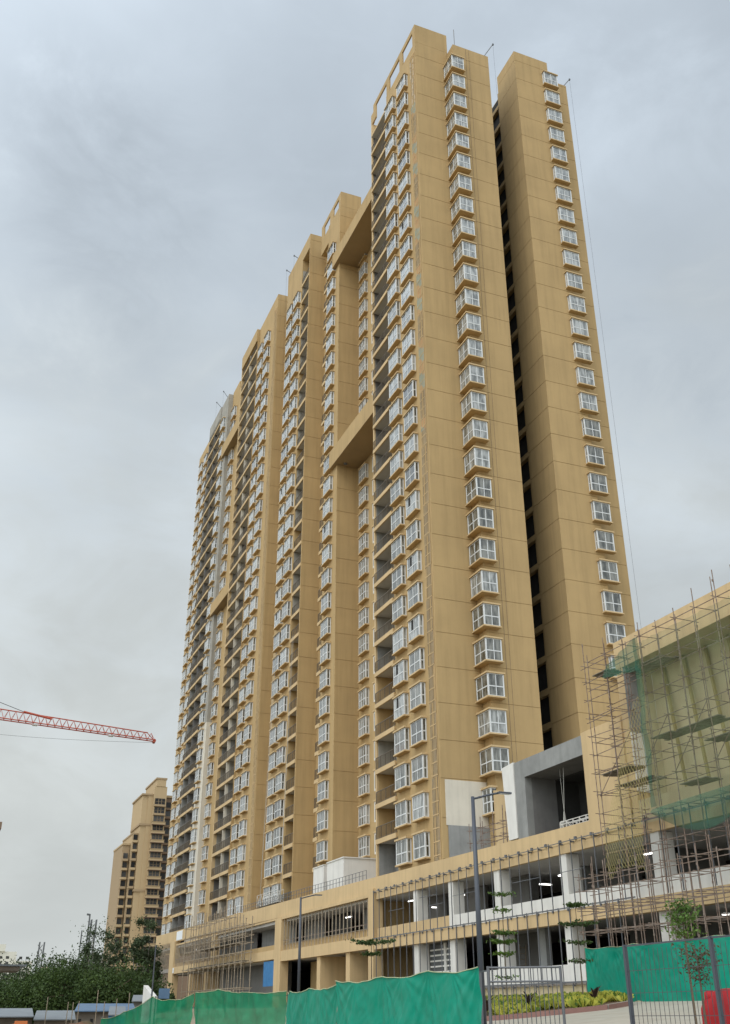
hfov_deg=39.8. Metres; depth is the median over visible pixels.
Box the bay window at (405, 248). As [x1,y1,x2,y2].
[399,234,412,264]
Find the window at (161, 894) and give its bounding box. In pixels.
[158,891,164,897]
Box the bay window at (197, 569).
[194,567,199,581]
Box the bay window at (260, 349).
[257,342,263,360]
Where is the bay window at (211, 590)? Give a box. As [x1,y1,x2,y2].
[207,586,213,602]
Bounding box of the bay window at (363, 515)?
[358,507,368,531]
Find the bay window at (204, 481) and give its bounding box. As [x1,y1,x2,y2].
[201,479,205,494]
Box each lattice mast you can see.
[35,942,44,969]
[88,919,96,952]
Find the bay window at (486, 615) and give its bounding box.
[471,601,501,633]
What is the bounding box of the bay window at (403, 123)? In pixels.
[396,109,408,138]
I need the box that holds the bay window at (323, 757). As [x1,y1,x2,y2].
[317,750,328,774]
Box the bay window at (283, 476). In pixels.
[279,463,287,484]
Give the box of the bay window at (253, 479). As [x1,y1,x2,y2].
[250,473,256,491]
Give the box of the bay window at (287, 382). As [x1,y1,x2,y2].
[283,370,290,391]
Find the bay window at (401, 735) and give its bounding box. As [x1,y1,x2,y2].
[393,726,409,756]
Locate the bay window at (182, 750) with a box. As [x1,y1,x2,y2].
[179,748,185,763]
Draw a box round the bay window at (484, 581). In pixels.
[469,568,499,600]
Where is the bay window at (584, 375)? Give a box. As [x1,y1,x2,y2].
[575,365,595,389]
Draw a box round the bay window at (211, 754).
[207,741,215,758]
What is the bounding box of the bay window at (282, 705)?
[277,694,287,716]
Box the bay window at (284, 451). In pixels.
[280,444,288,465]
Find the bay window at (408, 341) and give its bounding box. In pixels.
[401,327,415,358]
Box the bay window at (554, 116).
[545,106,563,127]
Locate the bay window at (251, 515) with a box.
[248,508,254,527]
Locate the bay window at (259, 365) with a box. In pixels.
[256,357,262,375]
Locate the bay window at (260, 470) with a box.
[256,462,264,481]
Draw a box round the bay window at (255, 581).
[250,575,258,594]
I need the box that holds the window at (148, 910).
[145,908,155,913]
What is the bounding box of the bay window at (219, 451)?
[217,445,222,461]
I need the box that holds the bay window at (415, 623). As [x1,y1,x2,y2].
[407,612,423,644]
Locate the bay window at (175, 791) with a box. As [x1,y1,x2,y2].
[171,789,177,803]
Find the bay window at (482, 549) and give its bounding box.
[467,536,497,568]
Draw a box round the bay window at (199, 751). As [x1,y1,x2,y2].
[195,747,202,764]
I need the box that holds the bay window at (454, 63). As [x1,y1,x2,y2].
[443,53,464,81]
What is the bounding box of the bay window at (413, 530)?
[405,518,420,549]
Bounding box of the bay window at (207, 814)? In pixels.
[203,802,211,819]
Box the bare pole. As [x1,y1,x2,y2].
[151,945,156,996]
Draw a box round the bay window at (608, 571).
[596,558,620,584]
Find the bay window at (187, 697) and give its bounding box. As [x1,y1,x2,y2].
[183,695,189,710]
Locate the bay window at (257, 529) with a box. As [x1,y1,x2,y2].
[253,517,261,536]
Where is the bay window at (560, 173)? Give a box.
[552,164,570,186]
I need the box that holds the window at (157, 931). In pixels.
[155,929,161,934]
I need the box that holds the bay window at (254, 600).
[249,595,257,614]
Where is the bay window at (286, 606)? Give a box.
[281,600,290,622]
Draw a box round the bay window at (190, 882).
[186,870,194,886]
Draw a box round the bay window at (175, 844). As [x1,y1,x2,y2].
[172,841,177,856]
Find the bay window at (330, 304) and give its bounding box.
[326,294,335,317]
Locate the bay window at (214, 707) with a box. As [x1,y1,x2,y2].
[210,702,217,719]
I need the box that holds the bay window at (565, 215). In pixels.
[556,205,575,227]
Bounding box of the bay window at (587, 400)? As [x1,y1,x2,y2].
[577,390,599,415]
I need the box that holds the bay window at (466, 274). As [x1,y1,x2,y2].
[453,262,478,293]
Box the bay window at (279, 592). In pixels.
[274,586,283,607]
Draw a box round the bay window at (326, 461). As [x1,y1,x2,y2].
[323,452,331,476]
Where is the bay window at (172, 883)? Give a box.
[169,880,174,895]
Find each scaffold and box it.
[181,901,254,1008]
[468,805,517,851]
[574,834,729,978]
[581,637,651,856]
[586,564,729,946]
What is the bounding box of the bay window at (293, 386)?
[289,377,297,398]
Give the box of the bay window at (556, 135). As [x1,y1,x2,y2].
[547,125,565,146]
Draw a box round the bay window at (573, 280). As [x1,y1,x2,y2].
[564,270,583,293]
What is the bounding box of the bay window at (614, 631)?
[603,621,625,646]
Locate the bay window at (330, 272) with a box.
[326,258,335,281]
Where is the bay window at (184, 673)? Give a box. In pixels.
[181,668,186,683]
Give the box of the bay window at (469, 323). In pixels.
[456,311,482,342]
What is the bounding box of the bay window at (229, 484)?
[225,479,231,495]
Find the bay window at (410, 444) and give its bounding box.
[403,431,418,463]
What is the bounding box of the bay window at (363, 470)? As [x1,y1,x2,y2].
[358,462,368,485]
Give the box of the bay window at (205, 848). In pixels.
[201,845,208,861]
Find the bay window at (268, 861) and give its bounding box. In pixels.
[263,857,273,878]
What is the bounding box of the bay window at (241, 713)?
[237,708,244,727]
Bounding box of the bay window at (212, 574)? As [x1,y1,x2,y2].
[208,569,214,585]
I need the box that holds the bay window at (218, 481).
[215,475,221,491]
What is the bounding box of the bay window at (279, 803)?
[273,798,284,820]
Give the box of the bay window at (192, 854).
[188,849,195,865]
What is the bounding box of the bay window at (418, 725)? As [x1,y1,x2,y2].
[409,716,426,747]
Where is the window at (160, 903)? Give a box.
[158,901,163,906]
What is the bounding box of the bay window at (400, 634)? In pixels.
[391,625,407,656]
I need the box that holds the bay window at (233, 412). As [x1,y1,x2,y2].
[230,405,236,421]
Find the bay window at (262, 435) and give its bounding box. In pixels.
[258,427,265,446]
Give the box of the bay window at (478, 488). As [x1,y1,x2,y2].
[464,475,493,506]
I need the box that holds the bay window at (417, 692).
[408,680,425,712]
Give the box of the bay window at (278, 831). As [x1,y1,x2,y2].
[272,825,282,847]
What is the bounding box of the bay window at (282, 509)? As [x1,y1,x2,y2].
[278,502,286,523]
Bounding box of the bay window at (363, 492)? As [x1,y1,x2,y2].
[358,484,368,508]
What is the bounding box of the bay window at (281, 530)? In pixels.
[277,523,285,544]
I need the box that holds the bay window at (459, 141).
[447,130,470,159]
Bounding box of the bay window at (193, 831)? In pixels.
[189,828,196,844]
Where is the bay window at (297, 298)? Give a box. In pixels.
[292,290,300,311]
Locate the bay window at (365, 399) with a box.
[358,397,367,411]
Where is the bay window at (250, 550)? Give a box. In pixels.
[246,545,253,564]
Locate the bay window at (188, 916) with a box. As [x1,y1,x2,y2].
[184,914,191,928]
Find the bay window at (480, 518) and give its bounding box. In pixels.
[466,505,495,537]
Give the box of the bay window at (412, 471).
[404,459,419,491]
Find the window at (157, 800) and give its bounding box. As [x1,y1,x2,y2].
[155,798,164,804]
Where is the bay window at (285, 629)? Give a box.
[280,623,289,645]
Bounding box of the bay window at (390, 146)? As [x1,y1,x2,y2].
[384,132,396,160]
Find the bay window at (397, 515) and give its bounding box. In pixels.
[390,504,404,534]
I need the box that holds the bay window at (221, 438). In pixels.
[218,431,224,446]
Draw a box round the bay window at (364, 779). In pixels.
[357,772,369,797]
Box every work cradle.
[256,634,293,907]
[559,768,588,827]
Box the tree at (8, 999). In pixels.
[0,963,75,1023]
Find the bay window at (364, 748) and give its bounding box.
[357,743,369,767]
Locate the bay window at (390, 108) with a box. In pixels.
[384,95,395,122]
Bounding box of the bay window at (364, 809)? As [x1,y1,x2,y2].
[357,803,369,827]
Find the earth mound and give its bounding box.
[72,1020,92,1023]
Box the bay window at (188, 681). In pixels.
[185,678,190,693]
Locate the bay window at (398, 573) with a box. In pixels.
[390,563,405,593]
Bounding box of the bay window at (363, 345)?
[358,336,367,359]
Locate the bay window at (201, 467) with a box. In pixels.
[198,461,203,476]
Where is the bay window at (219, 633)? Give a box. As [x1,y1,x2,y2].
[215,629,222,645]
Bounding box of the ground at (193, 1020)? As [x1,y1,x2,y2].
[191,1008,286,1023]
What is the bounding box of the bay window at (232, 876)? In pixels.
[228,872,236,891]
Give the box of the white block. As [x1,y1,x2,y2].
[0,944,31,982]
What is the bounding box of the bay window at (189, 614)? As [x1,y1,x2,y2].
[186,605,191,619]
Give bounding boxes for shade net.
[100,993,193,1023]
[194,989,286,1023]
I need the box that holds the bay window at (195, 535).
[192,531,197,545]
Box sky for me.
[0,0,729,972]
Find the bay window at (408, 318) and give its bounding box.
[400,303,414,333]
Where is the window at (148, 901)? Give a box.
[146,899,156,904]
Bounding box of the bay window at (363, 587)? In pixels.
[358,580,368,605]
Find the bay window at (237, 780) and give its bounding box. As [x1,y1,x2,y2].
[233,775,241,794]
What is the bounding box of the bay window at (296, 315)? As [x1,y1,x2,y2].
[292,307,300,328]
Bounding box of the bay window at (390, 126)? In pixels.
[384,113,395,141]
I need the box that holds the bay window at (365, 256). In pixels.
[358,254,367,265]
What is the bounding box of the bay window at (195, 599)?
[191,597,196,612]
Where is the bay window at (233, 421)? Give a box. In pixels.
[230,419,235,430]
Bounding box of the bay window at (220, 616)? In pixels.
[216,611,223,627]
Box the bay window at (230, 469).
[226,464,232,480]
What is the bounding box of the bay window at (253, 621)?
[248,615,256,635]
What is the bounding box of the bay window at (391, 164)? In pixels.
[385,151,396,179]
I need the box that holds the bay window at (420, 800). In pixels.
[411,790,429,822]
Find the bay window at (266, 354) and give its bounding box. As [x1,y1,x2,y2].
[262,345,269,364]
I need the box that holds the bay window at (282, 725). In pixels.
[276,719,286,741]
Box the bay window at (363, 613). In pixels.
[358,606,368,630]
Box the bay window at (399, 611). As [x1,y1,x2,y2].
[391,593,406,624]
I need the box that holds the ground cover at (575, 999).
[486,990,633,1015]
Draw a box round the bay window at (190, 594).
[187,590,193,604]
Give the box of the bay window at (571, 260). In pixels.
[561,248,581,270]
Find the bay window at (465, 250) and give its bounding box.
[452,239,477,269]
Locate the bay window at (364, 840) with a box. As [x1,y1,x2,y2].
[357,834,369,857]
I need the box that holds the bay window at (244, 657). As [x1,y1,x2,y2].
[240,644,247,663]
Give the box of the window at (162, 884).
[159,882,164,887]
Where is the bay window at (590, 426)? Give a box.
[580,416,602,441]
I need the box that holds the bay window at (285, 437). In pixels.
[281,425,288,446]
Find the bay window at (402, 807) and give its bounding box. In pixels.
[394,798,411,829]
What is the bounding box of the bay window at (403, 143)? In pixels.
[396,129,409,158]
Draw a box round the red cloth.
[701,988,729,1023]
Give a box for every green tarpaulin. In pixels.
[286,985,337,1023]
[336,967,482,1023]
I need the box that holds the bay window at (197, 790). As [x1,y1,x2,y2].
[192,787,199,803]
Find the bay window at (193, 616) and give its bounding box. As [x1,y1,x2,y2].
[190,613,195,628]
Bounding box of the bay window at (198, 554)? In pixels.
[195,552,200,566]
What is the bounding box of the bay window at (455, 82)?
[443,72,466,100]
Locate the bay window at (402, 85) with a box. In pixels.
[395,72,407,100]
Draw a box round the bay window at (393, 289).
[386,276,399,306]
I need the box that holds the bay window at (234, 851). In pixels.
[229,847,237,866]
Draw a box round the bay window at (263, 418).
[259,410,266,429]
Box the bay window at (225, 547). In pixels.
[221,543,227,559]
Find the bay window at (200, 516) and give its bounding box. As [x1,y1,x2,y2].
[198,508,203,522]
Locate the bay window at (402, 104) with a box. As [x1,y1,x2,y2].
[396,91,408,119]
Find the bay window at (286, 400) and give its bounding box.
[282,388,290,409]
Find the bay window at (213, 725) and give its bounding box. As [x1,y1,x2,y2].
[209,722,216,738]
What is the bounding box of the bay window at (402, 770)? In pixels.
[393,761,410,792]
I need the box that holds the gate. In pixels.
[487,966,565,1023]
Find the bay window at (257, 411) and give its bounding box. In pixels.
[253,405,260,423]
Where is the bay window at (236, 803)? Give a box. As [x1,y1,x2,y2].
[232,799,239,818]
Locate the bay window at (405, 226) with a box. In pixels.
[398,211,411,241]
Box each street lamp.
[297,894,321,991]
[471,791,511,1023]
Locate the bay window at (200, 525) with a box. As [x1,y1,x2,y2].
[197,522,202,537]
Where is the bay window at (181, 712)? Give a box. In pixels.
[178,701,184,716]
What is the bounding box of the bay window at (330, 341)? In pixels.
[325,331,334,354]
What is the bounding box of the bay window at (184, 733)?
[181,730,186,745]
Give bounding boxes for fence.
[622,935,729,1023]
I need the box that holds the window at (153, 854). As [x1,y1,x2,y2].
[150,852,160,857]
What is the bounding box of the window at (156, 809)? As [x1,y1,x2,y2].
[154,807,163,812]
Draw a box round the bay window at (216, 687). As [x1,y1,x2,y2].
[211,683,218,700]
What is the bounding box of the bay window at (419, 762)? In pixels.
[410,752,428,784]
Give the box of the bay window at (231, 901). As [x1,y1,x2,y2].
[227,898,234,916]
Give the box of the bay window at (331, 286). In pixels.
[326,276,335,299]
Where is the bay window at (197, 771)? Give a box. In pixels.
[194,767,201,783]
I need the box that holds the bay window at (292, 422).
[288,414,296,435]
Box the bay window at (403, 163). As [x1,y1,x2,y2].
[397,149,409,178]
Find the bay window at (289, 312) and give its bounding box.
[286,303,293,323]
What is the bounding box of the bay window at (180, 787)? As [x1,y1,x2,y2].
[176,784,182,799]
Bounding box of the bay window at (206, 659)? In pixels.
[202,655,208,671]
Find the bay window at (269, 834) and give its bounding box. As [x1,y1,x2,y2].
[264,829,274,851]
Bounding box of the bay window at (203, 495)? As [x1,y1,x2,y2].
[199,493,204,508]
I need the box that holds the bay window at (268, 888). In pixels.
[263,885,271,903]
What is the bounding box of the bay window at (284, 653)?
[279,646,288,668]
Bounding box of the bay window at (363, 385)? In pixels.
[358,376,367,399]
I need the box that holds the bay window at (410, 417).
[402,404,417,436]
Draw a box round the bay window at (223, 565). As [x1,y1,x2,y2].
[220,559,226,576]
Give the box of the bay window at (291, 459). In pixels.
[286,452,295,474]
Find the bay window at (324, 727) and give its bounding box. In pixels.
[317,722,329,746]
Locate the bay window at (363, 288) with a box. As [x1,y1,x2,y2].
[358,279,367,302]
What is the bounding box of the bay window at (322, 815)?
[316,808,328,833]
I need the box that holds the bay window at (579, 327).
[569,316,589,340]
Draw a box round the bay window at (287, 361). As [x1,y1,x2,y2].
[284,353,291,374]
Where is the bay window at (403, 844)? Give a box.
[394,836,411,867]
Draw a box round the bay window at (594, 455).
[583,443,605,468]
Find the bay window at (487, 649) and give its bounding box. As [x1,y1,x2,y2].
[472,635,503,668]
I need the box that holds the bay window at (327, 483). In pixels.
[322,474,332,498]
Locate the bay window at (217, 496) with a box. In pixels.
[214,490,220,506]
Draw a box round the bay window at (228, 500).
[224,495,230,511]
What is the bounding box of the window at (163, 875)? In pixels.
[160,873,165,878]
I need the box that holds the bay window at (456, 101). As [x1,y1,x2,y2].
[444,91,467,119]
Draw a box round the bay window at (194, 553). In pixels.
[191,545,196,559]
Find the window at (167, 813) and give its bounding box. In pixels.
[165,811,170,816]
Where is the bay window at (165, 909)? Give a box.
[162,903,168,917]
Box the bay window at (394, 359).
[387,346,401,376]
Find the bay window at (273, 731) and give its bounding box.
[268,726,277,747]
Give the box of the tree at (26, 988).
[0,951,113,1022]
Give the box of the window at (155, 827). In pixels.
[153,825,162,830]
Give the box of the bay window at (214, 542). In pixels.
[211,537,217,553]
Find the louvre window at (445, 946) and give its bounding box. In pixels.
[430,942,450,971]
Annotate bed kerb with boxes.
[336,999,627,1023]
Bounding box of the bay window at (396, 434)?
[388,422,402,452]
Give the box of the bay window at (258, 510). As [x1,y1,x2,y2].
[254,498,262,517]
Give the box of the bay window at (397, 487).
[389,476,403,506]
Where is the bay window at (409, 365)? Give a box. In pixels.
[401,352,416,383]
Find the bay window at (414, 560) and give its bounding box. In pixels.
[405,548,421,580]
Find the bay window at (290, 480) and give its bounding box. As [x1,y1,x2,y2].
[285,472,294,494]
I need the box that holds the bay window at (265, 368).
[262,361,269,380]
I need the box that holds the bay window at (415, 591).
[406,580,422,611]
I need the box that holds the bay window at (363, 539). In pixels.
[358,531,368,555]
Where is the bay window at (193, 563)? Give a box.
[190,560,195,574]
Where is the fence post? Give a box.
[479,972,483,1023]
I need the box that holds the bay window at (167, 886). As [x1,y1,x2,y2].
[164,883,169,898]
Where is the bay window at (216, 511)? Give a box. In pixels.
[213,505,219,521]
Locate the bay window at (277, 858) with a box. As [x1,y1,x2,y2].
[271,853,282,875]
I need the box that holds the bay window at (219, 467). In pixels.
[216,460,222,476]
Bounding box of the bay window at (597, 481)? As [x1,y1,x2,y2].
[586,471,609,496]
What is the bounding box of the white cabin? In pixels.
[142,985,169,1002]
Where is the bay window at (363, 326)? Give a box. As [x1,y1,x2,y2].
[358,316,367,339]
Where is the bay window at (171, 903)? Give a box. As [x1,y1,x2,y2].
[167,900,173,915]
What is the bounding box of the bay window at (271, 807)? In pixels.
[265,803,275,824]
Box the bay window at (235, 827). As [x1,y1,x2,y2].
[230,823,238,842]
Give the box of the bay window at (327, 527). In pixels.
[321,519,332,543]
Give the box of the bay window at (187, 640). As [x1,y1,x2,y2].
[184,636,189,651]
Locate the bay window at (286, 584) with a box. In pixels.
[281,577,291,599]
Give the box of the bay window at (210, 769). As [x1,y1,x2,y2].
[206,761,213,778]
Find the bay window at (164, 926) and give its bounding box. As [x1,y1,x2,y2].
[161,923,166,934]
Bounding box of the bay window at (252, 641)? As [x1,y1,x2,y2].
[247,636,255,656]
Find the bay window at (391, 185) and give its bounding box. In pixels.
[385,171,397,199]
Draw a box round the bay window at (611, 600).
[600,589,623,615]
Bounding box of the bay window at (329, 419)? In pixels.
[323,410,333,434]
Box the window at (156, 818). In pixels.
[153,816,163,821]
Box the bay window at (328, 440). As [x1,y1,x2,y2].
[323,431,333,455]
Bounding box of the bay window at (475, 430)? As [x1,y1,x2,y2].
[461,417,489,449]
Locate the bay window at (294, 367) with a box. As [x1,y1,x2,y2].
[290,359,298,380]
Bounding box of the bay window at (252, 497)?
[249,490,255,509]
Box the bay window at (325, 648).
[319,641,330,665]
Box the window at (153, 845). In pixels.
[151,843,160,848]
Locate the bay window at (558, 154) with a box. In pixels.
[549,144,568,166]
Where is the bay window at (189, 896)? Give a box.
[185,892,192,908]
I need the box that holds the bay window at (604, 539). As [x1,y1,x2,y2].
[593,528,616,554]
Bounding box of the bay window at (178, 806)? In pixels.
[175,803,180,818]
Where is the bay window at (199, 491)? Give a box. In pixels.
[196,489,201,503]
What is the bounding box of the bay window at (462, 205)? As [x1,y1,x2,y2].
[450,194,474,223]
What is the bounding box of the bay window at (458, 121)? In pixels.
[445,110,468,139]
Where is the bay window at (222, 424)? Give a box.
[219,417,225,432]
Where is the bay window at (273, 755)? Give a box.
[267,751,277,772]
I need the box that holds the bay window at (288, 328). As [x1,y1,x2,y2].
[285,319,292,340]
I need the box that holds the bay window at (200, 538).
[196,537,201,551]
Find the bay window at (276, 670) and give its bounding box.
[271,654,280,675]
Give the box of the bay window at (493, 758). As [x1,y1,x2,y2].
[478,745,509,777]
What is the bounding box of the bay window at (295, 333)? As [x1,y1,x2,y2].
[291,324,299,345]
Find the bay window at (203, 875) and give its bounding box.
[199,866,206,883]
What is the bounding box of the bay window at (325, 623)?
[319,616,330,640]
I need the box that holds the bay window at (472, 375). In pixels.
[458,362,485,394]
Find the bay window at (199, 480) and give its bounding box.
[197,475,202,489]
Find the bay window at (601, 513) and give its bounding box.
[590,499,612,525]
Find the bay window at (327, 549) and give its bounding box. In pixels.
[321,542,331,566]
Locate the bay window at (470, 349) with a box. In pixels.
[457,336,483,367]
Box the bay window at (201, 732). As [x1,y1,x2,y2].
[197,728,203,744]
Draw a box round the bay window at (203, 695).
[199,691,206,707]
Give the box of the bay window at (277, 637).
[272,631,281,652]
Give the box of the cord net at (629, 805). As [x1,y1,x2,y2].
[603,701,650,878]
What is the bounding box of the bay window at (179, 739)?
[176,735,181,750]
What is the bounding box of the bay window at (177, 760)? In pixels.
[174,753,180,767]
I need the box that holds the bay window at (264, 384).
[261,377,268,396]
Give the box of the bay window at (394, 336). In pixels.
[387,322,400,352]
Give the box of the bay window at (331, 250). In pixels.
[327,241,335,263]
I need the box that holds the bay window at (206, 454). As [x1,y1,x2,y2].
[203,452,207,466]
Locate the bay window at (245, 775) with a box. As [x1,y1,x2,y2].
[240,770,249,790]
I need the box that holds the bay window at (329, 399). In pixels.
[324,390,333,413]
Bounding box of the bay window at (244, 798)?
[239,794,248,813]
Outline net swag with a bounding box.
[650,785,729,829]
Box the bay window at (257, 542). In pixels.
[252,536,260,555]
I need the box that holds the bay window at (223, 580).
[219,576,225,592]
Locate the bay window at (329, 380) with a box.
[324,370,334,393]
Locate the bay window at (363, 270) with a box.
[358,260,367,283]
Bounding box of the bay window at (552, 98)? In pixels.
[543,88,561,108]
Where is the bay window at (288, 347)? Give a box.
[284,336,292,357]
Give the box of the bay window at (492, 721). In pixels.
[476,707,508,739]
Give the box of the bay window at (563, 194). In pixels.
[554,184,573,206]
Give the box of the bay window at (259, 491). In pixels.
[255,480,263,499]
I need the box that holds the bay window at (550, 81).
[541,70,558,90]
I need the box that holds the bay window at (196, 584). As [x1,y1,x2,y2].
[193,582,197,597]
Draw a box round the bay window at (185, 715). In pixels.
[182,712,187,727]
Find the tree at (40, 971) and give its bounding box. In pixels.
[10,962,124,987]
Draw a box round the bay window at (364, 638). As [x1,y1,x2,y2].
[357,632,368,656]
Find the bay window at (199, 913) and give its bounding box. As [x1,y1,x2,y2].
[197,911,204,924]
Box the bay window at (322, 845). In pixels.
[315,839,327,863]
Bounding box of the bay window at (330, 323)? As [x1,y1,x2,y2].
[325,312,334,335]
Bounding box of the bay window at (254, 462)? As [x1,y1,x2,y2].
[251,455,257,474]
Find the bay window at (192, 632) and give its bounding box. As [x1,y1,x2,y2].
[189,629,194,644]
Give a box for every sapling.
[345,937,395,978]
[486,891,518,995]
[558,902,600,993]
[661,898,707,1023]
[671,941,721,1023]
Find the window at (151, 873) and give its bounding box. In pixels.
[148,870,158,875]
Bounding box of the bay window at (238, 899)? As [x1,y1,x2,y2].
[234,895,243,914]
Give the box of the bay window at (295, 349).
[290,341,298,362]
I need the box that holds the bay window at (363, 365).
[358,356,367,379]
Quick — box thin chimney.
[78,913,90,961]
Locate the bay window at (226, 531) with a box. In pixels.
[222,527,228,543]
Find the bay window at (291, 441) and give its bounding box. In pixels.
[287,433,295,454]
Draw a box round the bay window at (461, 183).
[449,172,472,201]
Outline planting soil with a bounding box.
[486,1001,619,1015]
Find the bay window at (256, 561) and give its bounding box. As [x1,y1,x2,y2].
[251,555,259,575]
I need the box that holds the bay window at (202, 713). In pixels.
[198,709,205,726]
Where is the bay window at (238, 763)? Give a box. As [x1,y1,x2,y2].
[234,752,242,771]
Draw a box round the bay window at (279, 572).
[275,564,283,586]
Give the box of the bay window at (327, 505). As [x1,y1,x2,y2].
[322,496,332,520]
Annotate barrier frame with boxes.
[102,966,489,1023]
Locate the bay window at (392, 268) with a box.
[386,254,398,283]
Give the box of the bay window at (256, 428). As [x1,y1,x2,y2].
[252,421,259,440]
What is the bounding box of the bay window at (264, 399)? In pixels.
[260,393,267,412]
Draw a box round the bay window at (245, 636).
[241,623,248,642]
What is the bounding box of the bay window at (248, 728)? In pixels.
[242,723,251,743]
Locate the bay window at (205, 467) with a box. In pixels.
[202,466,206,480]
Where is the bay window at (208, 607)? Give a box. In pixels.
[206,602,211,619]
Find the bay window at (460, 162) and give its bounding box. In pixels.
[448,151,471,180]
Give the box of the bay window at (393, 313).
[387,299,399,328]
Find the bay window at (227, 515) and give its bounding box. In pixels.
[223,510,229,527]
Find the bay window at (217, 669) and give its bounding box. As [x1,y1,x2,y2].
[213,665,219,681]
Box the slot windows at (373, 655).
[370,246,375,853]
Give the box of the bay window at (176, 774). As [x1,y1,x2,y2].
[173,771,178,785]
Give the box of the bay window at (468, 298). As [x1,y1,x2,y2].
[454,286,480,317]
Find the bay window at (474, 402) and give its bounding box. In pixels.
[460,389,487,421]
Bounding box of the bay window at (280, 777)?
[274,771,284,793]
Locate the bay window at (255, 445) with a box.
[252,438,258,457]
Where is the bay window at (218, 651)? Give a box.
[214,646,221,663]
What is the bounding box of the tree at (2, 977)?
[0,948,61,1007]
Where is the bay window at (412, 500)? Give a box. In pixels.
[404,488,420,520]
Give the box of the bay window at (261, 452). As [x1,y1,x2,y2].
[257,444,265,464]
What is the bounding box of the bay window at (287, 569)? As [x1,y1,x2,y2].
[282,555,291,577]
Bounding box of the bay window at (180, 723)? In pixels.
[177,718,182,733]
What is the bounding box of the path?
[285,1001,702,1023]
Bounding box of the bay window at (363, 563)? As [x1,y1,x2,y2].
[358,555,368,580]
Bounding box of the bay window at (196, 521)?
[194,516,198,531]
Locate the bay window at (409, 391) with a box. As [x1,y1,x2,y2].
[402,378,416,409]
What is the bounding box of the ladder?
[519,944,525,965]
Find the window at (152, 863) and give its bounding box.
[149,861,159,866]
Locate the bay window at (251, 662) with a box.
[246,657,254,677]
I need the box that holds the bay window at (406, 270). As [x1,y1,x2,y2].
[399,256,413,286]
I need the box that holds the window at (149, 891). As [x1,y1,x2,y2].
[147,889,157,894]
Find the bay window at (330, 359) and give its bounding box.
[325,350,334,374]
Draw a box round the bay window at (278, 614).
[273,608,282,629]
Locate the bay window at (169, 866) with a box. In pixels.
[165,863,171,878]
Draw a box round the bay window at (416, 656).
[407,645,424,677]
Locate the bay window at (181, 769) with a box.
[178,766,183,781]
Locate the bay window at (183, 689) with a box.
[180,685,185,699]
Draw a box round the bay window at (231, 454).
[227,449,233,465]
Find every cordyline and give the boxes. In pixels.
[485,996,496,1015]
[522,991,535,1004]
[585,985,600,997]
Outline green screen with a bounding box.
[584,935,729,1001]
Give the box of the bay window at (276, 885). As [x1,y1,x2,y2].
[271,882,281,902]
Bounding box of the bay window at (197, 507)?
[195,502,199,517]
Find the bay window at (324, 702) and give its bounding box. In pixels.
[318,694,329,718]
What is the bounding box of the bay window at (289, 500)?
[285,492,294,514]
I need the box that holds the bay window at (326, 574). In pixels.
[320,566,331,590]
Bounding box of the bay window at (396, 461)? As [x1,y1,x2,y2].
[389,449,403,479]
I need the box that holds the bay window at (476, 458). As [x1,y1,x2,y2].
[463,445,491,477]
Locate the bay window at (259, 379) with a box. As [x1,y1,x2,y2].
[255,373,261,391]
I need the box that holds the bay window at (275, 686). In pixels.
[270,677,279,698]
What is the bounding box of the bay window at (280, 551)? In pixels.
[276,543,284,565]
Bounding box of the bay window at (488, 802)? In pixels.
[481,785,497,816]
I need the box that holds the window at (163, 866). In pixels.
[161,864,166,869]
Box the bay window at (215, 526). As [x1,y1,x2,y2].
[212,521,218,537]
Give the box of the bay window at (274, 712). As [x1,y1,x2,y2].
[269,701,278,723]
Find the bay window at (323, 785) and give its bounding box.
[316,779,328,803]
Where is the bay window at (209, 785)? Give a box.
[205,781,212,798]
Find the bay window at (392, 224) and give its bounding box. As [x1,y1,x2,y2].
[385,212,398,240]
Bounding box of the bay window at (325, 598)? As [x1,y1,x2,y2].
[320,591,331,615]
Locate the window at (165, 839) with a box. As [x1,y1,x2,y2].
[163,837,168,842]
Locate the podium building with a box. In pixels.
[156,582,729,1008]
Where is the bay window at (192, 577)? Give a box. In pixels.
[189,574,194,589]
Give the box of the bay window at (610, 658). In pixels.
[607,653,616,679]
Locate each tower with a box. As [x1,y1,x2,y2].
[103,777,188,998]
[160,381,240,955]
[207,294,287,934]
[263,186,375,903]
[371,24,640,876]
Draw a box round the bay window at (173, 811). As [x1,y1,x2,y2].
[170,807,175,821]
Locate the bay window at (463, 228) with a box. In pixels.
[451,216,475,246]
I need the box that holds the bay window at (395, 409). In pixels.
[388,396,402,426]
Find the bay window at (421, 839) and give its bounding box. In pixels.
[411,829,430,861]
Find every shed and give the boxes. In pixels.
[0,964,26,972]
[0,1008,33,1023]
[33,1010,75,1023]
[74,1003,134,1023]
[108,1006,125,1017]
[132,995,142,1006]
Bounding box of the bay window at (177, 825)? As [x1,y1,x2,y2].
[174,822,179,836]
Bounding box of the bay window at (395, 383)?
[388,371,401,401]
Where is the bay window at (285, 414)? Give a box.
[281,406,289,427]
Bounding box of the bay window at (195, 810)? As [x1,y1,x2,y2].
[191,807,198,823]
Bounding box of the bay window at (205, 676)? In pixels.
[201,673,207,689]
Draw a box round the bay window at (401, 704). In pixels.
[392,691,408,722]
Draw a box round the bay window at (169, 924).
[166,921,171,933]
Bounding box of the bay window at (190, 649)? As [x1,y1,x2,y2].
[187,645,193,660]
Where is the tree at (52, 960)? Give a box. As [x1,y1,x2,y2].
[2,951,78,984]
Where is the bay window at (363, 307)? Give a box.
[358,297,367,320]
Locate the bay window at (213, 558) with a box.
[210,553,216,569]
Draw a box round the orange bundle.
[14,1021,27,1023]
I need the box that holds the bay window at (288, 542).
[283,534,292,556]
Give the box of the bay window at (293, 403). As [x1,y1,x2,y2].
[288,395,297,416]
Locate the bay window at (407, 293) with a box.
[400,279,413,310]

